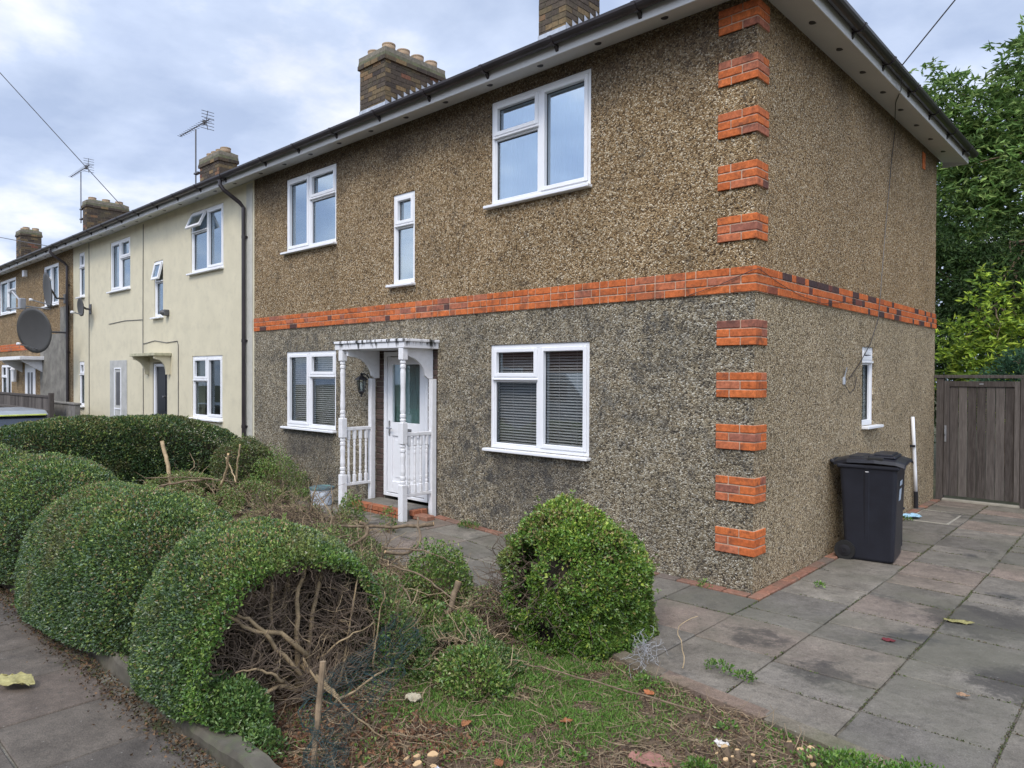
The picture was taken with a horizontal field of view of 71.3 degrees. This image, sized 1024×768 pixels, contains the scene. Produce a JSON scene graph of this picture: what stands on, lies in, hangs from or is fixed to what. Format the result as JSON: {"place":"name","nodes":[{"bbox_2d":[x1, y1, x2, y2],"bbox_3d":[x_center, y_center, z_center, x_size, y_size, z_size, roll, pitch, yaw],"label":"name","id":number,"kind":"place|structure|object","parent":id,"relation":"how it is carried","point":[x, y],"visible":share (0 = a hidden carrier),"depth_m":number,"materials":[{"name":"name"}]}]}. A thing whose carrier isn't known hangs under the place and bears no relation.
{"place":"outdoors","nodes":[
{"label":"outdoors","id":0,"kind":"place"},
{"bbox_2d":[0,592,225,767],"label":"pavement","id":1,"kind":"structure","parent":0,"point":[47,720],"depth_m":3.77,"materials":[{"name":"grey concrete"}]},
{"bbox_2d":[0,672,34,685],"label":"dead leaf","id":2,"kind":"object","parent":1,"relation":"on","point":[21,678],"visible":1,"depth_m":4.16,"materials":[{"name":"yellow plant"}]},
{"bbox_2d":[0,585,224,767],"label":"swept leaves","id":3,"kind":"object","parent":1,"relation":"on","point":[150,709],"visible":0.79,"depth_m":4.03,"materials":[{"name":"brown plant"}]},
{"bbox_2d":[1,393,1018,592],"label":"ground","id":4,"kind":"structure","parent":0,"point":[957,497],"depth_m":11.48,"materials":[{"name":"brown soil"}]},
{"bbox_2d":[0,407,47,439],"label":"parked car","id":5,"kind":"object","parent":4,"relation":"on","point":[11,415],"visible":0.05,"depth_m":13.90,"materials":[{"name":"white paint"}]},
{"bbox_2d":[0,392,53,417],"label":"wooden fence","id":6,"kind":"object","parent":4,"relation":"on","point":[33,401],"visible":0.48,"depth_m":17.75,"materials":[{"name":"grey wood"}]},
{"bbox_2d":[0,197,128,401],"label":"pebbledash house","id":7,"kind":"structure","parent":4,"relation":"on","point":[49,369],"depth_m":20.96,"materials":[{"name":"brown stone"}]},
{"bbox_2d":[2,365,10,391],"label":"window","id":8,"kind":"structure","parent":7,"relation":"in","point":[7,367],"depth_m":23.26,"materials":[{"name":"white plastic"}]},
{"bbox_2d":[0,277,15,316],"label":"window","id":9,"kind":"structure","parent":7,"relation":"in","point":[8,281],"depth_m":23.07,"materials":[{"name":"white plastic"}]},
{"bbox_2d":[5,289,50,310],"bbox_3d":[-13.473,-2.301,19.568,1.295,0.570,0.649,0,1,4],"label":"receiver bracket","id":10,"kind":"object","parent":7,"relation":"attached to","point":[22,305],"visible":0.99,"depth_m":19.41,"materials":[{"name":"grey metal"}]},
{"bbox_2d":[16,307,65,352],"bbox_3d":[-11.916,-1.325,18.006,0.881,1.115,1.727,0,1,-19],"label":"satellite dish","id":11,"kind":"object","parent":7,"relation":"attached to","point":[34,331],"visible":0.98,"depth_m":17.60,"materials":[{"name":"grey metal"}]},
{"bbox_2d":[29,272,65,307],"bbox_3d":[-11.830,-2.392,18.434,0.603,0.904,1.126,0,1,0],"label":"satellite dish","id":12,"kind":"object","parent":7,"relation":"attached to","point":[48,291],"visible":1,"depth_m":18.28,"materials":[{"name":"grey metal"}]},
{"bbox_2d":[42,263,58,307],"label":"window","id":13,"kind":"structure","parent":7,"relation":"in","point":[56,303],"depth_m":19.75,"materials":[{"name":"white plastic"}]},
{"bbox_2d":[71,158,93,222],"bbox_3d":[-13.190,-5.810,21.789,1.808,1.822,0.280,1,1,43],"label":"television aerial","id":14,"kind":"object","parent":7,"relation":"attached to","point":[81,209],"visible":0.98,"depth_m":21.71,"materials":[{"name":"grey metal"}]},
{"bbox_2d":[54,401,81,416],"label":"garden wall","id":15,"kind":"structure","parent":4,"relation":"on","point":[66,409],"depth_m":16.90,"materials":[{"name":"grey concrete"}]},
{"bbox_2d":[5,583,280,767],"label":"garden wall","id":16,"kind":"structure","parent":4,"relation":"on","point":[228,751],"depth_m":3.47,"materials":[{"name":"concrete"}]},
{"bbox_2d":[52,147,253,444],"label":"cream house","id":17,"kind":"structure","parent":4,"relation":"on","point":[164,286],"depth_m":14.26,"materials":[{"name":"beige paint"}]},
{"bbox_2d":[0,73,124,209],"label":"overhead wire","id":18,"kind":"object","parent":17,"relation":"attached to","point":[62,141],"visible":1,"depth_m":14.07,"materials":[{"name":"grey metal"}]},
{"bbox_2d":[75,252,84,298],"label":"window","id":19,"kind":"structure","parent":17,"relation":"in","point":[82,266],"depth_m":18.11,"materials":[{"name":"white plastic"}]},
{"bbox_2d":[70,298,91,315],"bbox_3d":[-10.457,-1.857,17.348,0.321,0.432,0.514,0,1,-5],"label":"satellite dish","id":20,"kind":"object","parent":17,"relation":"attached to","point":[80,307],"visible":1,"depth_m":17.30,"materials":[{"name":"grey metal"}]},
{"bbox_2d":[79,362,84,407],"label":"window","id":21,"kind":"structure","parent":17,"relation":"in","point":[81,374],"depth_m":18.16,"materials":[{"name":"white plastic"}]},
{"bbox_2d":[106,237,130,293],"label":"window","id":22,"kind":"structure","parent":17,"relation":"in","point":[123,245],"depth_m":16.26,"materials":[{"name":"white plastic"}]},
{"bbox_2d":[110,360,126,427],"bbox_3d":[-8.982,0.619,16.271,1.070,2.320,0.029,1,1,43],"label":"blocked doorway","id":23,"kind":"structure","parent":17,"relation":"in","point":[118,368],"depth_m":16.24,"materials":[{"name":"white paint"}]},
{"bbox_2d":[150,260,163,319],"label":"window","id":24,"kind":"structure","parent":17,"relation":"in","point":[157,267],"depth_m":14.77,"materials":[{"name":"white plastic"}]},
{"bbox_2d":[177,110,213,183],"bbox_3d":[-7.246,-5.210,16.277,1.558,1.692,0.280,1,1,43],"label":"television aerial","id":25,"kind":"object","parent":17,"relation":"attached to","point":[204,122],"visible":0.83,"depth_m":16.21,"materials":[{"name":"grey metal"}]},
{"bbox_2d":[184,203,223,275],"bbox_3d":[-5.630,-2.651,13.188,1.430,1.185,0.329,1,1,43],"label":"window","id":26,"kind":"structure","parent":17,"relation":"in","point":[210,223],"depth_m":13.24,"materials":[{"name":"white plastic"}]},
{"bbox_2d":[189,355,222,421],"bbox_3d":[-5.654,0.076,13.196,1.340,1.200,0.145,1,1,43],"label":"window","id":27,"kind":"structure","parent":17,"relation":"in","point":[208,360],"depth_m":13.18,"materials":[{"name":"white plastic"}]},
{"bbox_2d":[207,433,277,493],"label":"hedge","id":28,"kind":"object","parent":4,"relation":"on","point":[252,451],"visible":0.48,"depth_m":10.45,"materials":[{"name":"green plant"}]},
{"bbox_2d":[244,443,310,494],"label":"leafy sprig","id":29,"kind":"object","parent":4,"relation":"on","point":[270,466],"visible":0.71,"depth_m":10.22,"materials":[{"name":"green plant"}]},
{"bbox_2d":[227,0,978,594],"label":"pebbledash house","id":30,"kind":"structure","parent":4,"relation":"on","point":[489,278],"depth_m":7.63,"materials":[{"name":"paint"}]},
{"bbox_2d":[280,350,336,432],"bbox_3d":[-3.043,0.103,10.828,1.470,1.200,0.224,1,1,43],"label":"window","id":31,"kind":"structure","parent":30,"relation":"in","point":[315,379],"depth_m":10.83,"materials":[{"name":"white plastic"}]},
{"bbox_2d":[280,164,336,255],"bbox_3d":[-3.019,-2.609,10.812,1.470,1.175,0.262,1,1,43],"label":"window","id":32,"kind":"structure","parent":30,"relation":"in","point":[315,190],"depth_m":10.83,"materials":[{"name":"white plastic"}]},
{"bbox_2d":[355,373,368,396],"bbox_3d":[-2.001,0.015,9.648,0.176,0.330,0.236,1,1,43],"label":"wall lantern","id":33,"kind":"object","parent":30,"relation":"attached to","point":[361,377],"depth_m":9.60,"materials":[{"name":"black plastic"}]},
{"bbox_2d":[386,191,415,287],"bbox_3d":[-1.380,-1.868,9.296,0.530,1.210,0.262,1,1,43],"label":"window","id":34,"kind":"structure","parent":30,"relation":"in","point":[407,224],"depth_m":9.36,"materials":[{"name":"white plastic"}]},
{"bbox_2d":[482,341,590,460],"bbox_3d":[0.277,0.166,7.747,1.490,1.210,0.224,1,1,43],"label":"window","id":35,"kind":"structure","parent":30,"relation":"in","point":[538,376],"depth_m":7.72,"materials":[{"name":"white plastic"}]},
{"bbox_2d":[483,68,591,209],"bbox_3d":[0.302,-2.594,7.731,1.490,1.210,0.262,1,1,43],"label":"window","id":36,"kind":"structure","parent":30,"relation":"in","point":[543,132],"depth_m":7.70,"materials":[{"name":"white plastic"}]},
{"bbox_2d":[690,73,901,393],"bbox_3d":[3.380,-1.623,7.412,4.035,3.468,0.645,0,1,-38],"label":"wall cable","id":37,"kind":"object","parent":30,"relation":"attached to","point":[882,261],"depth_m":8.33,"materials":[{"name":"brown plastic"}]},
{"bbox_2d":[862,347,883,429],"bbox_3d":[4.190,0.043,8.348,0.145,0.945,0.580,1,1,43],"label":"window","id":38,"kind":"structure","parent":30,"relation":"in","point":[867,360],"depth_m":8.42,"materials":[{"name":"white plastic"}]},
{"bbox_2d":[909,14,1023,364],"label":"ash tree","id":39,"kind":"object","parent":4,"relation":"on","point":[1001,178],"visible":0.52,"depth_m":15.12,"materials":[{"name":"green plant"}]},
{"bbox_2d":[934,167,1023,471],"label":"background tree","id":40,"kind":"object","parent":4,"relation":"on","point":[962,285],"visible":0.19,"depth_m":14.27,"materials":[{"name":"green plant"}]},
{"bbox_2d":[934,262,1023,465],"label":"yellow green shrub","id":41,"kind":"object","parent":4,"relation":"on","point":[990,343],"visible":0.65,"depth_m":12.48,"materials":[{"name":"green plant"}]},
{"bbox_2d":[966,339,1023,415],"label":"laurel shrub","id":42,"kind":"object","parent":4,"relation":"on","point":[1012,363],"visible":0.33,"depth_m":11.04,"materials":[{"name":"green plant"}]},
{"bbox_2d":[0,0,1023,382],"label":"sky","id":43,"kind":"structure","parent":0,"point":[118,81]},
{"bbox_2d":[222,511,867,767],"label":"garden soil","id":44,"kind":"structure","parent":0,"point":[677,714],"depth_m":3.74,"materials":[{"name":"brown soil"}]},
{"bbox_2d":[0,443,29,460],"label":"clipped hedge","id":45,"kind":"object","parent":44,"relation":"on","point":[7,451],"visible":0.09,"depth_m":8.06,"materials":[{"name":"green plant"}]},
{"bbox_2d":[0,450,123,586],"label":"clipped hedge","id":46,"kind":"object","parent":44,"relation":"on","point":[32,485],"visible":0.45,"depth_m":6.26,"materials":[{"name":"green plant"}]},
{"bbox_2d":[0,414,240,492],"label":"long hedge","id":47,"kind":"object","parent":44,"relation":"on","point":[128,447],"visible":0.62,"depth_m":10.06,"materials":[{"name":"green plant"}]},
{"bbox_2d":[10,477,233,657],"bbox_3d":[-2.881,1.220,5.461,2.978,1.003,1.498,1,1,43],"label":"clipped hedge","id":48,"kind":"object","parent":44,"relation":"on","point":[88,558],"visible":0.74,"depth_m":4.77,"materials":[{"name":"green plant"}]},
{"bbox_2d":[136,452,248,506],"bbox_3d":[-4.441,1.294,9.698,2.309,0.666,1.681,1,1,43],"label":"brushwood pile","id":49,"kind":"object","parent":44,"relation":"on","point":[198,487],"visible":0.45,"depth_m":9.65,"materials":[{"name":"brown plant"}]},
{"bbox_2d":[160,441,171,485],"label":"cut branch","id":50,"kind":"object","parent":49,"relation":"on","point":[166,459],"visible":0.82,"depth_m":9.92,"materials":[{"name":"brown wood"}]},
{"bbox_2d":[199,669,275,735],"bbox_3d":[-1.437,1.634,3.684,0.615,0.303,0.356,1,1,43],"label":"ivy","id":51,"kind":"object","parent":44,"relation":"on","point":[247,695],"visible":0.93,"depth_m":3.57,"materials":[{"name":"green plant"}]},
{"bbox_2d":[205,463,307,516],"bbox_3d":[-3.352,1.323,9.276,1.668,0.604,1.478,0,1,12],"label":"brushwood pile","id":52,"kind":"object","parent":44,"relation":"on","point":[233,502],"visible":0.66,"depth_m":9.03,"materials":[{"name":"brown plant"}]},
{"bbox_2d":[120,510,397,738],"bbox_3d":[-1.433,1.309,4.204,1.975,1.057,1.426,1,1,43],"label":"clipped hedge","id":53,"kind":"object","parent":44,"relation":"on","point":[257,597],"visible":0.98,"depth_m":3.98,"materials":[{"name":"green plant"}]},
{"bbox_2d":[235,717,289,759],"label":"ivy","id":54,"kind":"object","parent":44,"relation":"on","point":[266,733],"visible":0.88,"depth_m":3.43,"materials":[{"name":"green plant"}]},
{"bbox_2d":[221,470,392,542],"bbox_3d":[-2.443,1.295,8.038,2.544,0.765,1.820,1,1,43],"label":"brushwood pile","id":55,"kind":"object","parent":44,"relation":"on","point":[294,514],"visible":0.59,"depth_m":7.95,"materials":[{"name":"brown plant"}]},
{"bbox_2d":[310,661,325,766],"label":"wooden stake","id":56,"kind":"object","parent":44,"relation":"on","point":[320,688],"visible":0.95,"depth_m":3.38,"materials":[{"name":"wood"}]},
{"bbox_2d":[298,612,424,767],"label":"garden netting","id":57,"kind":"object","parent":56,"relation":"attached to","point":[323,747],"visible":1,"depth_m":3.60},
{"bbox_2d":[263,491,427,571],"bbox_3d":[-1.768,1.371,6.809,2.225,0.722,1.570,0,1,20],"label":"brushwood pile","id":58,"kind":"object","parent":44,"relation":"on","point":[346,532],"visible":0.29,"depth_m":6.77,"materials":[{"name":"brown plant"}]},
{"bbox_2d":[341,522,433,528],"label":"cut branch","id":59,"kind":"object","parent":58,"relation":"on","point":[429,524],"visible":0.94,"depth_m":6.65,"materials":[{"name":"brown plant"}]},
{"bbox_2d":[229,666,484,767],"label":"dead hedge leaves","id":60,"kind":"object","parent":44,"relation":"on","point":[391,739],"visible":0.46,"depth_m":3.65,"materials":[{"name":"brown plant"}]},
{"bbox_2d":[331,565,425,673],"bbox_3d":[-0.826,1.446,4.383,0.628,0.639,0.712,1,1,43],"label":"ivy","id":61,"kind":"object","parent":44,"relation":"on","point":[398,608],"visible":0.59,"depth_m":4.40,"materials":[{"name":"green plant"}]},
{"bbox_2d":[335,569,449,652],"bbox_3d":[-0.893,1.558,5.083,1.180,0.502,0.873,1,1,43],"label":"brushwood pile","id":62,"kind":"object","parent":44,"relation":"on","point":[417,607],"visible":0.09,"depth_m":4.98,"materials":[{"name":"brown plant"}]},
{"bbox_2d":[329,521,466,610],"bbox_3d":[-1.287,1.427,5.978,1.966,0.697,1.676,1,1,43],"label":"brushwood pile","id":63,"kind":"object","parent":44,"relation":"on","point":[368,559],"visible":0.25,"depth_m":5.90,"materials":[{"name":"brown plant"}]},
{"bbox_2d":[384,517,421,555],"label":"cut branch","id":64,"kind":"object","parent":63,"relation":"on","point":[404,553],"visible":0.95,"depth_m":5.76,"materials":[{"name":"brown plant"}]},
{"bbox_2d":[382,546,454,563],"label":"cut branch","id":65,"kind":"object","parent":63,"relation":"on","point":[415,550],"visible":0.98,"depth_m":5.71,"materials":[{"name":"brown plant"}]},
{"bbox_2d":[388,564,454,601],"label":"cut branch","id":66,"kind":"object","parent":63,"relation":"on","point":[424,577],"visible":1,"depth_m":5.25,"materials":[{"name":"brown plant"}]},
{"bbox_2d":[404,751,438,767],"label":"cut stump","id":67,"kind":"object","parent":44,"relation":"on","point":[432,757],"visible":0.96,"depth_m":3.35,"materials":[{"name":"beige wood"}]},
{"bbox_2d":[418,599,455,630],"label":"leafy sprig","id":68,"kind":"object","parent":44,"relation":"on","point":[430,606],"visible":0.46,"depth_m":4.96,"materials":[{"name":"green plant"}]},
{"bbox_2d":[398,537,477,609],"bbox_3d":[-0.567,1.544,5.800,0.736,0.580,0.691,0,1,-5],"label":"leafy sprig","id":69,"kind":"object","parent":44,"relation":"on","point":[450,574],"visible":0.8,"depth_m":5.70,"materials":[{"name":"green plant"}]},
{"bbox_2d":[438,580,461,618],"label":"cut branch","id":70,"kind":"object","parent":44,"relation":"on","point":[456,589],"visible":0.64,"depth_m":5.38,"materials":[{"name":"brown plant"}]},
{"bbox_2d":[376,609,531,696],"bbox_3d":[-0.449,1.625,4.582,1.158,0.382,0.921,1,1,43],"label":"brushwood pile","id":71,"kind":"object","parent":44,"relation":"on","point":[509,657],"visible":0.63,"depth_m":4.48,"materials":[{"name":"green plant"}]},
{"bbox_2d":[444,610,489,646],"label":"leafy sprig","id":72,"kind":"object","parent":44,"relation":"on","point":[469,618],"visible":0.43,"depth_m":4.84,"materials":[{"name":"green plant"}]},
{"bbox_2d":[431,634,514,704],"bbox_3d":[-0.223,1.670,4.198,0.572,0.336,0.434,1,1,43],"label":"leafy sprig","id":73,"kind":"object","parent":44,"relation":"on","point":[476,656],"visible":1,"depth_m":4.12,"materials":[{"name":"green plant"}]},
{"bbox_2d":[437,564,525,639],"bbox_3d":[-0.169,1.584,5.252,0.821,0.456,0.817,0,1,-3],"label":"brushwood pile","id":74,"kind":"object","parent":44,"relation":"on","point":[471,600],"visible":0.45,"depth_m":5.17,"materials":[{"name":"brown plant"}]},
{"bbox_2d":[232,566,838,767],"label":"bark chips","id":75,"kind":"object","parent":44,"relation":"on","point":[680,748],"visible":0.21,"depth_m":3.76,"materials":[{"name":"brown plant"}]},
{"bbox_2d":[234,567,839,767],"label":"leaf litter","id":76,"kind":"object","parent":44,"relation":"on","point":[676,734],"visible":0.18,"depth_m":3.73,"materials":[{"name":"brown plant"}]},
{"bbox_2d":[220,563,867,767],"bbox_3d":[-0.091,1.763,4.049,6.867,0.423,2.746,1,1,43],"label":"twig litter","id":77,"kind":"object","parent":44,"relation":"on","point":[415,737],"visible":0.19,"depth_m":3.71,"materials":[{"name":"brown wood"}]},
{"bbox_2d":[234,593,855,767],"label":"ground cover","id":78,"kind":"object","parent":44,"relation":"on","point":[585,716],"visible":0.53,"depth_m":3.91,"materials":[{"name":"green plant"}]},
{"bbox_2d":[264,612,835,767],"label":"grass","id":79,"kind":"structure","parent":44,"relation":"on","point":[525,714],"depth_m":3.96,"materials":[{"name":"green plant"}]},
{"bbox_2d":[405,692,421,702],"bbox_3d":[-0.562,1.787,4.066,0.099,0.044,0.071,0,1,-3],"label":"paper scrap","id":80,"kind":"object","parent":79,"relation":"on","point":[413,697],"visible":1,"depth_m":4.07,"materials":[{"name":"white paper"}]},
{"bbox_2d":[523,663,700,712],"bbox_3d":[0.549,1.744,4.128,1.083,0.060,0.027,1,1,29],"label":"cut branch","id":81,"kind":"object","parent":79,"relation":"on","point":[677,705],"visible":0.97,"depth_m":4.09,"materials":[{"name":"brown plant"}]},
{"bbox_2d":[465,489,661,663],"bbox_3d":[0.348,1.340,5.179,1.395,1.164,1.410,1,1,43],"label":"round bush","id":82,"kind":"object","parent":44,"relation":"on","point":[590,585],"visible":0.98,"depth_m":4.82,"materials":[{"name":"green plant"}]},
{"bbox_2d":[558,744,588,765],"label":"weed","id":83,"kind":"object","parent":44,"relation":"on","point":[584,752],"visible":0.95,"depth_m":3.46,"materials":[{"name":"green plant"}]},
{"bbox_2d":[620,626,667,676],"bbox_3d":[0.877,1.704,4.543,0.330,0.302,0.322,0,1,-6],"label":"wire tangle","id":84,"kind":"object","parent":44,"relation":"on","point":[641,648],"visible":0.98,"depth_m":4.53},
{"bbox_2d":[633,669,665,689],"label":"weed","id":85,"kind":"object","parent":44,"relation":"on","point":[640,677],"visible":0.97,"depth_m":4.30,"materials":[{"name":"green plant"}]},
{"bbox_2d":[628,751,675,767],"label":"brick fragment","id":86,"kind":"object","parent":44,"relation":"on","point":[647,756],"visible":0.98,"depth_m":3.47,"materials":[{"name":"brick"}]},
{"bbox_2d":[681,755,717,767],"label":"weed","id":87,"kind":"object","parent":44,"relation":"on","point":[700,762],"visible":0.99,"depth_m":3.32,"materials":[{"name":"green plant"}]},
{"bbox_2d":[713,711,740,736],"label":"weed","id":88,"kind":"object","parent":44,"relation":"on","point":[719,725],"visible":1,"depth_m":3.72,"materials":[{"name":"green plant"}]},
{"bbox_2d":[715,744,755,767],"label":"cut stump","id":89,"kind":"object","parent":44,"relation":"on","point":[725,760],"visible":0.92,"depth_m":3.46,"materials":[{"name":"brown wood"}]},
{"bbox_2d":[609,651,911,767],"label":"garden edging","id":90,"kind":"object","parent":44,"relation":"in","point":[814,736],"visible":0.42,"depth_m":3.98,"materials":[{"name":"concrete"}]},
{"bbox_2d":[783,740,818,767],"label":"cut stump","id":91,"kind":"object","parent":44,"relation":"on","point":[789,744],"visible":0.58,"depth_m":3.50,"materials":[{"name":"brown wood"}]},
{"bbox_2d":[783,743,898,767],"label":"weed","id":92,"kind":"object","parent":44,"relation":"on","point":[845,760],"visible":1,"depth_m":3.26,"materials":[{"name":"green plant"}]},
{"bbox_2d":[877,754,944,767],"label":"weed","id":93,"kind":"object","parent":44,"relation":"on","point":[916,764],"visible":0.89,"depth_m":3.19,"materials":[{"name":"green plant"}]},
{"bbox_2d":[238,496,1023,767],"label":"driveway paving","id":94,"kind":"structure","parent":0,"point":[939,671],"depth_m":5.04,"materials":[{"name":"grey concrete"}]},
{"bbox_2d":[289,487,310,500],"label":"leafy sprig","id":95,"kind":"object","parent":94,"relation":"on","point":[306,492],"visible":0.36,"depth_m":9.74,"materials":[{"name":"green plant"}]},
{"bbox_2d":[309,485,334,504],"bbox_3d":[-2.526,1.480,9.488,0.330,0.240,0.330,1,1,43],"label":"paint tub","id":96,"kind":"object","parent":94,"relation":"on","point":[322,487],"visible":0.71,"depth_m":9.38,"materials":[{"name":"plastic"}]},
{"bbox_2d":[333,489,370,528],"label":"leafy sprig","id":97,"kind":"object","parent":94,"relation":"on","point":[351,502],"visible":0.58,"depth_m":7.98,"materials":[{"name":"green plant"}]},
{"bbox_2d":[379,505,400,533],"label":"leafy sprig","id":98,"kind":"object","parent":94,"relation":"on","point":[389,508],"visible":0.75,"depth_m":7.91,"materials":[{"name":"green plant"}]},
{"bbox_2d":[413,513,433,520],"bbox_3d":[-1.063,1.603,8.581,0.260,0.065,0.140,1,1,43],"label":"loose brick","id":99,"kind":"object","parent":94,"relation":"on","point":[424,517],"visible":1,"depth_m":8.53,"materials":[{"name":"brick"}]},
{"bbox_2d":[434,499,939,600],"bbox_3d":[2.655,1.706,9.565,4.102,0.187,6.205,1,1,43],"label":"brick edging","id":100,"kind":"object","parent":94,"relation":"on","point":[779,585],"visible":0.37,"depth_m":6.55,"materials":[{"name":"red brick"}]},
{"bbox_2d":[405,501,1023,767],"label":"joint moss","id":101,"kind":"object","parent":94,"relation":"on","point":[933,632],"visible":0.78,"depth_m":5.43,"materials":[{"name":"green plant"}]},
{"bbox_2d":[704,658,734,674],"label":"weed","id":102,"kind":"object","parent":94,"relation":"on","point":[711,662],"visible":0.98,"depth_m":4.45,"materials":[{"name":"green plant"}]},
{"bbox_2d":[732,668,757,682],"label":"weed","id":103,"kind":"object","parent":94,"relation":"on","point":[750,676],"visible":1,"depth_m":4.31,"materials":[{"name":"green plant"}]},
{"bbox_2d":[830,451,913,562],"bbox_3d":[3.685,1.238,7.334,0.701,1.081,0.630,1,1,36],"label":"wheelie bin","id":104,"kind":"object","parent":94,"relation":"on","point":[872,488],"visible":1,"depth_m":7.10,"materials":[{"name":"black plastic"}]},
{"bbox_2d":[905,509,962,524],"bbox_3d":[5.480,1.726,9.239,0.480,0.026,0.925,1,1,43],"label":"drain cover","id":105,"kind":"object","parent":94,"relation":"on","point":[944,520],"visible":0.64,"depth_m":9.05,"materials":[{"name":"metal"}]},
{"bbox_2d":[934,375,1023,508],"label":"gate surround","id":106,"kind":"object","parent":94,"relation":"on","point":[939,434],"visible":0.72,"depth_m":10.46,"materials":[{"name":"brown wood"}]},
{"bbox_2d":[943,381,1020,502],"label":"garden gate","id":107,"kind":"structure","parent":106,"relation":"attached to","point":[965,473],"depth_m":10.19,"materials":[{"name":"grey wood"}]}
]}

